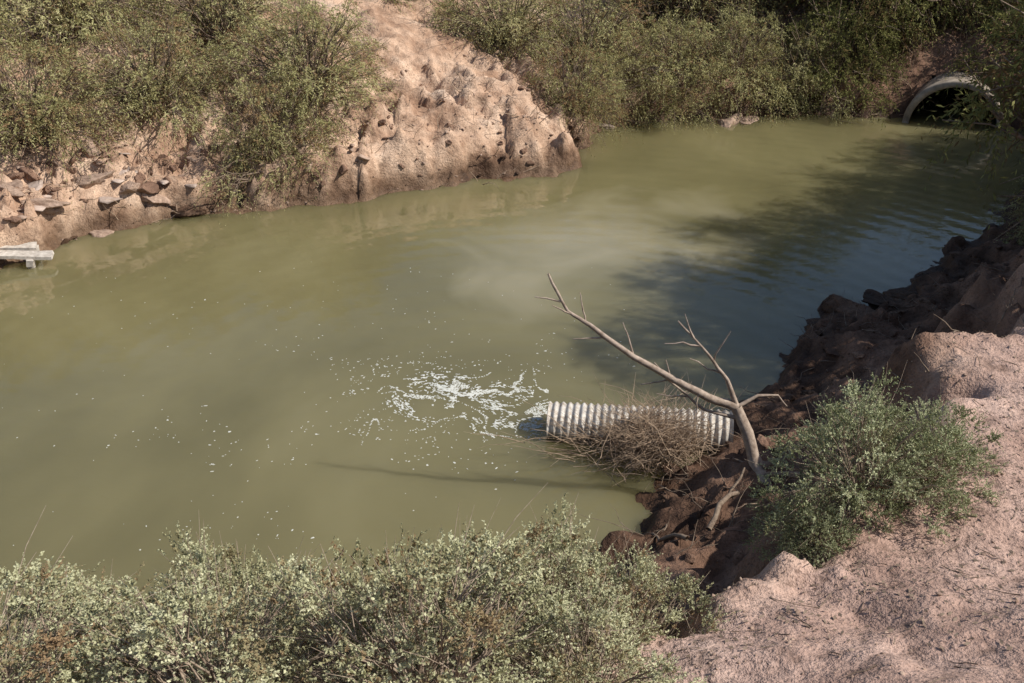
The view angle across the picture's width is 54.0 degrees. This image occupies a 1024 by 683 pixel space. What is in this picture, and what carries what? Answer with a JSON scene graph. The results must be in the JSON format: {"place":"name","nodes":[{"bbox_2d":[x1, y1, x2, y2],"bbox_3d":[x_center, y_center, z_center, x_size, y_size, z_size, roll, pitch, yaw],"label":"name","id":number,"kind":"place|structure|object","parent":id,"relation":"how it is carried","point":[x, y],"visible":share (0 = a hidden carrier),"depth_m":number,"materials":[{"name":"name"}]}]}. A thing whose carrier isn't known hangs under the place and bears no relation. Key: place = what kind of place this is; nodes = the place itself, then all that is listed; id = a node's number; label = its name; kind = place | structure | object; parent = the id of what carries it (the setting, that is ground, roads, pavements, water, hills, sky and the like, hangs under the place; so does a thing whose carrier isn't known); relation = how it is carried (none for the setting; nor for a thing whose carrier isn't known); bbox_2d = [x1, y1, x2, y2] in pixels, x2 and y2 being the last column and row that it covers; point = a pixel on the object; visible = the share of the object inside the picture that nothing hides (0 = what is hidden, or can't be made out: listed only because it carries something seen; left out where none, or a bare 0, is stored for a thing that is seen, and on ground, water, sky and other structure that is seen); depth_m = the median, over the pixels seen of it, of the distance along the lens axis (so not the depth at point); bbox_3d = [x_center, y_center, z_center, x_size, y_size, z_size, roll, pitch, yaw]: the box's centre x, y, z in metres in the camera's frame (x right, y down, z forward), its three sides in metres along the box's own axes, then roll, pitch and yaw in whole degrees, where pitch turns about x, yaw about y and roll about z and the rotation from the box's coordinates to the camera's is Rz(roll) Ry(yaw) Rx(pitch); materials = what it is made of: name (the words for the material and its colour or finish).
{"place":"outdoors","nodes":[
{"label":"outdoors","id":0,"kind":"place"},
{"bbox_2d":[0,88,1023,654],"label":"water","id":1,"kind":"structure","parent":0,"point":[760,240],"depth_m":13.10,"materials":[{"name":"green liquid"}]},
{"bbox_2d":[13,271,632,576],"bbox_3d":[-2.259,0.441,11.938,8.484,0.005,6.962,0,28,0],"label":"foam","id":2,"kind":"object","parent":1,"relation":"on","point":[452,387],"visible":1,"depth_m":11.54,"materials":[{"name":"grey"}]},
{"bbox_2d":[0,0,1023,682],"bbox_3d":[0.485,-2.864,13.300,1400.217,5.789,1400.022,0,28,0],"label":"ground","id":3,"kind":"structure","parent":0,"point":[414,44],"depth_m":11.32,"materials":[{"name":"beige soil"}]},
{"bbox_2d":[0,179,22,188],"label":"rock","id":4,"kind":"object","parent":3,"relation":"on","point":[16,183],"visible":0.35,"depth_m":15.47,"materials":[{"name":"beige stone"}]},
{"bbox_2d":[0,184,25,197],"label":"rock","id":5,"kind":"object","parent":3,"relation":"on","point":[15,192],"visible":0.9,"depth_m":15.06,"materials":[{"name":"beige stone"}]},
{"bbox_2d":[0,241,53,268],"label":"plank jetty","id":6,"kind":"object","parent":3,"relation":"on","point":[30,253],"visible":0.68,"depth_m":14.81,"materials":[{"name":"grey wood"}]},
{"bbox_2d":[0,0,55,101],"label":"tamarisk","id":7,"kind":"object","parent":3,"relation":"on","point":[3,28],"visible":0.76,"depth_m":16.49,"materials":[{"name":"green plant"}]},
{"bbox_2d":[20,198,70,208],"bbox_3d":[-7.168,-2.103,15.412,0.723,0.178,0.370,-8,-3,-10],"label":"rock","id":8,"kind":"object","parent":3,"relation":"on","point":[48,203],"visible":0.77,"depth_m":15.30,"materials":[{"name":"beige stone"}]},
{"bbox_2d":[1,629,119,680],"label":"saltbush","id":9,"kind":"object","parent":3,"relation":"on","point":[31,654],"visible":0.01,"depth_m":6.30,"materials":[{"name":"green plant"}]},
{"bbox_2d":[0,17,160,209],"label":"tamarisk","id":10,"kind":"object","parent":3,"relation":"on","point":[36,123],"visible":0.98,"depth_m":16.06,"materials":[{"name":"green plant"}]},
{"bbox_2d":[73,170,114,188],"bbox_3d":[-6.746,-2.583,16.169,0.652,0.394,0.524,-16,32,-27],"label":"rock","id":11,"kind":"object","parent":3,"relation":"on","point":[85,182],"visible":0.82,"depth_m":16.00,"materials":[{"name":"beige stone"}]},
{"bbox_2d":[0,0,202,103],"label":"tamarisk","id":12,"kind":"object","parent":3,"relation":"on","point":[71,19],"visible":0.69,"depth_m":17.78,"materials":[{"name":"green plant"}]},
{"bbox_2d":[88,229,114,237],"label":"rock","id":13,"kind":"object","parent":3,"relation":"on","point":[100,233],"visible":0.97,"depth_m":15.96,"materials":[{"name":"beige stone"}]},
{"bbox_2d":[0,509,203,682],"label":"saltbush","id":14,"kind":"object","parent":3,"relation":"on","point":[30,646],"visible":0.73,"depth_m":5.06,"materials":[{"name":"green plant"}]},
{"bbox_2d":[25,153,197,210],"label":"broken ledge slabs","id":15,"kind":"structure","parent":3,"relation":"on","point":[37,185],"depth_m":16.00,"materials":[{"name":"grey stone"}]},
{"bbox_2d":[0,561,254,682],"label":"saltbush","id":16,"kind":"object","parent":3,"relation":"on","point":[113,592],"visible":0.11,"depth_m":6.13,"materials":[{"name":"green plant"}]},
{"bbox_2d":[119,181,139,193],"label":"rock","id":17,"kind":"object","parent":3,"relation":"on","point":[129,187],"visible":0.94,"depth_m":16.16,"materials":[{"name":"beige stone"}]},
{"bbox_2d":[45,0,263,170],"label":"tamarisk","id":18,"kind":"object","parent":3,"relation":"on","point":[150,94],"visible":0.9,"depth_m":16.99,"materials":[{"name":"green plant"}]},
{"bbox_2d":[141,193,170,204],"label":"rock","id":19,"kind":"object","parent":3,"relation":"on","point":[156,198],"visible":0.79,"depth_m":16.45,"materials":[{"name":"beige stone"}]},
{"bbox_2d":[90,0,365,80],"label":"tamarisk","id":20,"kind":"object","parent":3,"relation":"on","point":[216,22],"visible":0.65,"depth_m":18.86,"materials":[{"name":"green plant"}]},
{"bbox_2d":[19,545,448,682],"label":"saltbush","id":21,"kind":"object","parent":3,"relation":"on","point":[180,605],"visible":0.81,"depth_m":4.71,"materials":[{"name":"green plant"}]},
{"bbox_2d":[116,513,393,682],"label":"saltbush","id":22,"kind":"object","parent":3,"relation":"on","point":[225,580],"visible":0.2,"depth_m":5.89,"materials":[{"name":"green plant"}]},
{"bbox_2d":[188,58,367,225],"bbox_3d":[-4.274,-3.098,17.303,3.141,3.664,3.739,13,31,24],"label":"tamarisk","id":23,"kind":"object","parent":3,"relation":"on","point":[266,139],"visible":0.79,"depth_m":16.88,"materials":[{"name":"green plant"}]},
{"bbox_2d":[16,100,552,240],"bbox_3d":[-4.066,-2.991,17.305,11.784,1.522,2.196,-15,31,-26],"label":"bank rubble","id":24,"kind":"object","parent":3,"relation":"on","point":[54,211],"visible":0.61,"depth_m":16.32,"materials":[{"name":"brown stone"}]},
{"bbox_2d":[184,0,401,162],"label":"tamarisk","id":25,"kind":"object","parent":3,"relation":"on","point":[314,77],"visible":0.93,"depth_m":17.59,"materials":[{"name":"green plant"}]},
{"bbox_2d":[3,42,589,262],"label":"bank stones","id":26,"kind":"object","parent":3,"relation":"on","point":[350,150],"visible":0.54,"depth_m":18.01,"materials":[{"name":"brown stone"}]},
{"bbox_2d":[244,523,465,682],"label":"saltbush","id":27,"kind":"object","parent":3,"relation":"on","point":[384,560],"visible":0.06,"depth_m":5.95,"materials":[{"name":"green plant"}]},
{"bbox_2d":[213,485,624,682],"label":"saltbush","id":28,"kind":"object","parent":3,"relation":"on","point":[433,670],"visible":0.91,"depth_m":4.70,"materials":[{"name":"green plant"}]},
{"bbox_2d":[382,0,472,24],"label":"tamarisk","id":29,"kind":"object","parent":3,"relation":"on","point":[405,2],"visible":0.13,"depth_m":21.73,"materials":[{"name":"green plant"}]},
{"bbox_2d":[326,499,529,682],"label":"saltbush","id":30,"kind":"object","parent":3,"relation":"on","point":[460,580],"visible":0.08,"depth_m":5.85,"materials":[{"name":"green plant"}]},
{"bbox_2d":[409,0,586,85],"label":"tamarisk","id":31,"kind":"object","parent":3,"relation":"on","point":[472,23],"visible":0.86,"depth_m":21.16,"materials":[{"name":"green plant"}]},
{"bbox_2d":[0,78,1021,565],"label":"dirt clods","id":32,"kind":"object","parent":3,"relation":"on","point":[192,210],"visible":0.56,"depth_m":14.71,"materials":[{"name":"brown soil"}]},
{"bbox_2d":[0,15,1023,259],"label":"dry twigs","id":33,"kind":"object","parent":3,"relation":"on","point":[488,121],"visible":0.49,"depth_m":18.34,"materials":[{"name":"brown wood"}]},
{"bbox_2d":[420,493,651,677],"bbox_3d":[0.170,1.649,5.718,1.758,1.350,1.676,-9,29,-16],"label":"saltbush","id":34,"kind":"object","parent":3,"relation":"on","point":[536,533],"visible":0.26,"depth_m":5.79,"materials":[{"name":"green plant"}]},
{"bbox_2d":[517,22,647,155],"bbox_3d":[1.028,-4.761,20.336,3.519,3.278,2.956,0,28,0],"label":"tamarisk","id":35,"kind":"object","parent":3,"relation":"on","point":[590,101],"visible":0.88,"depth_m":19.78,"materials":[{"name":"green plant"}]},
{"bbox_2d":[485,0,692,128],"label":"tamarisk","id":36,"kind":"object","parent":3,"relation":"on","point":[601,31],"visible":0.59,"depth_m":21.12,"materials":[{"name":"green plant"}]},
{"bbox_2d":[476,566,707,682],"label":"saltbush","id":37,"kind":"object","parent":3,"relation":"on","point":[594,667],"visible":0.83,"depth_m":4.91,"materials":[{"name":"green plant"}]},
{"bbox_2d":[599,122,614,128],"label":"rock","id":38,"kind":"object","parent":3,"relation":"on","point":[609,126],"visible":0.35,"depth_m":21.26,"materials":[{"name":"beige stone"}]},
{"bbox_2d":[480,366,748,496],"bbox_3d":[1.005,0.930,10.297,3.014,1.128,2.000,0,28,0],"label":"dead brush","id":39,"kind":"object","parent":3,"relation":"on","point":[661,442],"visible":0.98,"depth_m":10.23,"materials":[{"name":"brown plant"}]},
{"bbox_2d":[529,522,742,673],"bbox_3d":[0.773,1.711,5.747,1.593,1.102,1.670,4,28,8],"label":"saltbush","id":40,"kind":"object","parent":3,"relation":"on","point":[645,581],"visible":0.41,"depth_m":5.79,"materials":[{"name":"green plant"}]},
{"bbox_2d":[546,401,733,452],"bbox_3d":[1.364,0.929,10.773,1.950,0.490,0.490,2,28,8],"label":"corrugated pipe","id":41,"kind":"object","parent":3,"relation":"on","point":[577,411],"visible":0.43,"depth_m":10.64,"materials":[{"name":"metal"}]},
{"bbox_2d":[599,37,691,131],"bbox_3d":[2.592,-5.118,21.806,2.735,3.073,3.046,-9,29,-17],"label":"tamarisk","id":42,"kind":"object","parent":3,"relation":"on","point":[639,82],"visible":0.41,"depth_m":21.23,"materials":[{"name":"green plant"}]},
{"bbox_2d":[535,274,786,485],"bbox_3d":[1.383,0.498,9.090,2.403,2.073,0.764,2,28,3],"label":"dead branch","id":43,"kind":"object","parent":3,"relation":"on","point":[735,407],"visible":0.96,"depth_m":9.28,"materials":[{"name":"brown wood"}]},
{"bbox_2d":[567,0,793,60],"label":"tamarisk","id":44,"kind":"object","parent":3,"relation":"on","point":[683,7],"visible":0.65,"depth_m":23.06,"materials":[{"name":"green plant"}]},
{"bbox_2d":[615,3,753,129],"bbox_3d":[3.499,-5.535,22.015,3.647,3.841,4.061,5,28,9],"label":"tamarisk","id":45,"kind":"object","parent":3,"relation":"on","point":[697,77],"visible":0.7,"depth_m":21.42,"materials":[{"name":"green plant"}]},
{"bbox_2d":[717,112,742,127],"bbox_3d":[4.653,-4.676,21.779,0.620,0.459,1.076,-20,23,34],"label":"rock","id":46,"kind":"object","parent":3,"relation":"on","point":[728,122],"visible":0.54,"depth_m":21.52,"materials":[{"name":"beige stone"}]},
{"bbox_2d":[664,0,799,127],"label":"tamarisk","id":47,"kind":"object","parent":3,"relation":"on","point":[736,33],"visible":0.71,"depth_m":21.75,"materials":[{"name":"green plant"}]},
{"bbox_2d":[739,116,758,124],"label":"rock","id":48,"kind":"object","parent":3,"relation":"on","point":[744,119],"visible":0.7,"depth_m":21.72,"materials":[{"name":"beige stone"}]},
{"bbox_2d":[662,0,874,19],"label":"willow tree","id":49,"kind":"object","parent":3,"relation":"on","point":[801,3],"visible":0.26,"depth_m":24.18,"materials":[{"name":"green plant"}]},
{"bbox_2d":[724,18,860,125],"bbox_3d":[6.216,-5.407,22.446,3.141,3.664,3.739,-19,33,-31],"label":"tamarisk","id":50,"kind":"object","parent":3,"relation":"on","point":[800,63],"visible":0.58,"depth_m":21.92,"materials":[{"name":"green plant"}]},
{"bbox_2d":[576,261,1023,682],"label":"rocks","id":51,"kind":"object","parent":3,"relation":"on","point":[719,516],"visible":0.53,"depth_m":9.02,"materials":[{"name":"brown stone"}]},
{"bbox_2d":[741,477,862,568],"bbox_3d":[1.925,1.183,6.449,0.871,0.647,0.992,3,28,6],"label":"green shrub","id":52,"kind":"object","parent":3,"relation":"on","point":[826,509],"visible":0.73,"depth_m":6.40,"materials":[{"name":"green plant"}]},
{"bbox_2d":[583,323,1023,682],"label":"path pebbles","id":53,"kind":"object","parent":3,"relation":"on","point":[885,632],"visible":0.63,"depth_m":5.60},
{"bbox_2d":[603,325,1023,681],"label":"leaf litter","id":54,"kind":"object","parent":3,"relation":"on","point":[875,589],"visible":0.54,"depth_m":5.74,"materials":[{"name":"brown plant"}]},
{"bbox_2d":[738,0,909,129],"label":"willow tree","id":55,"kind":"object","parent":3,"relation":"on","point":[854,69],"visible":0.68,"depth_m":21.86,"materials":[{"name":"green plant"}]},
{"bbox_2d":[821,294,874,318],"bbox_3d":[4.446,-0.290,13.005,0.699,0.286,1.212,-22,35,-35],"label":"rock","id":56,"kind":"object","parent":3,"relation":"on","point":[832,303],"visible":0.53,"depth_m":13.13,"materials":[{"name":"grey stone"}]},
{"bbox_2d":[743,361,983,555],"bbox_3d":[2.345,0.720,6.553,1.433,1.208,1.632,17,32,28],"label":"green shrub","id":57,"kind":"object","parent":3,"relation":"on","point":[868,480],"visible":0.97,"depth_m":6.43,"materials":[{"name":"green plant"}]},
{"bbox_2d":[772,0,990,71],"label":"willow tree","id":58,"kind":"object","parent":3,"relation":"on","point":[888,12],"visible":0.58,"depth_m":22.16,"materials":[{"name":"green plant"}]},
{"bbox_2d":[861,289,914,310],"bbox_3d":[5.104,-0.487,13.516,0.767,0.251,0.487,13,31,23],"label":"rock","id":59,"kind":"object","parent":3,"relation":"on","point":[872,298],"visible":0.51,"depth_m":13.47,"materials":[{"name":"grey stone"}]},
{"bbox_2d":[830,28,950,108],"bbox_3d":[8.261,-5.880,23.130,3.519,2.883,3.061,16,32,27],"label":"willow tree","id":60,"kind":"object","parent":3,"relation":"on","point":[931,95],"visible":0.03,"depth_m":22.48,"materials":[{"name":"green plant"}]},
{"bbox_2d":[883,283,918,299],"bbox_3d":[5.637,-0.648,13.963,0.944,0.300,0.496,7,29,12],"label":"rock","id":61,"kind":"object","parent":3,"relation":"on","point":[902,293],"visible":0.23,"depth_m":13.95,"materials":[{"name":"grey stone"}]},
{"bbox_2d":[836,387,1011,523],"bbox_3d":[2.813,0.757,6.793,1.200,0.949,1.367,9,29,16],"label":"green shrub","id":62,"kind":"object","parent":3,"relation":"on","point":[959,435],"visible":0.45,"depth_m":6.69,"materials":[{"name":"green plant"}]},
{"bbox_2d":[914,266,943,278],"bbox_3d":[6.006,-0.872,14.454,0.526,0.256,0.864,4,28,8],"label":"rock","id":63,"kind":"object","parent":3,"relation":"on","point":[935,268],"visible":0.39,"depth_m":14.57,"materials":[{"name":"grey stone"}]},
{"bbox_2d":[859,0,1023,61],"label":"willow tree","id":64,"kind":"object","parent":3,"relation":"on","point":[973,17],"visible":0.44,"depth_m":22.21,"materials":[{"name":"green plant"}]},
{"bbox_2d":[902,71,1003,131],"bbox_3d":[10.670,-6.037,24.197,2.020,2.020,7.000,11,30,20],"label":"culvert","id":65,"kind":"object","parent":3,"relation":"on","point":[936,83],"visible":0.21,"depth_m":21.29,"materials":[{"name":"concrete"}]},
{"bbox_2d":[915,0,1023,289],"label":"willow tree","id":66,"kind":"object","parent":3,"relation":"on","point":[1012,89],"visible":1,"depth_m":11.32,"materials":[{"name":"green plant"}]},
{"bbox_2d":[942,0,1023,98],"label":"willow tree","id":67,"kind":"object","parent":3,"relation":"on","point":[959,63],"visible":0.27,"depth_m":21.40,"materials":[{"name":"green plant"}]},
{"bbox_2d":[961,4,1023,87],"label":"willow tree","id":68,"kind":"object","parent":3,"relation":"on","point":[990,43],"visible":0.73,"depth_m":14.57,"materials":[{"name":"green plant"}]},
{"bbox_2d":[991,201,1023,245],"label":"tamarisk","id":69,"kind":"object","parent":3,"relation":"on","point":[1017,215],"visible":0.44,"depth_m":15.06,"materials":[{"name":"green plant"}]},
{"bbox_2d":[992,154,1023,223],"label":"tamarisk","id":70,"kind":"object","parent":3,"relation":"on","point":[1012,204],"visible":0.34,"depth_m":16.47,"materials":[{"name":"green plant"}]},
{"bbox_2d":[1001,45,1023,167],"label":"willow tree","id":71,"kind":"object","parent":3,"relation":"on","point":[1020,130],"visible":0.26,"depth_m":12.87,"materials":[{"name":"green plant"}]}
]}

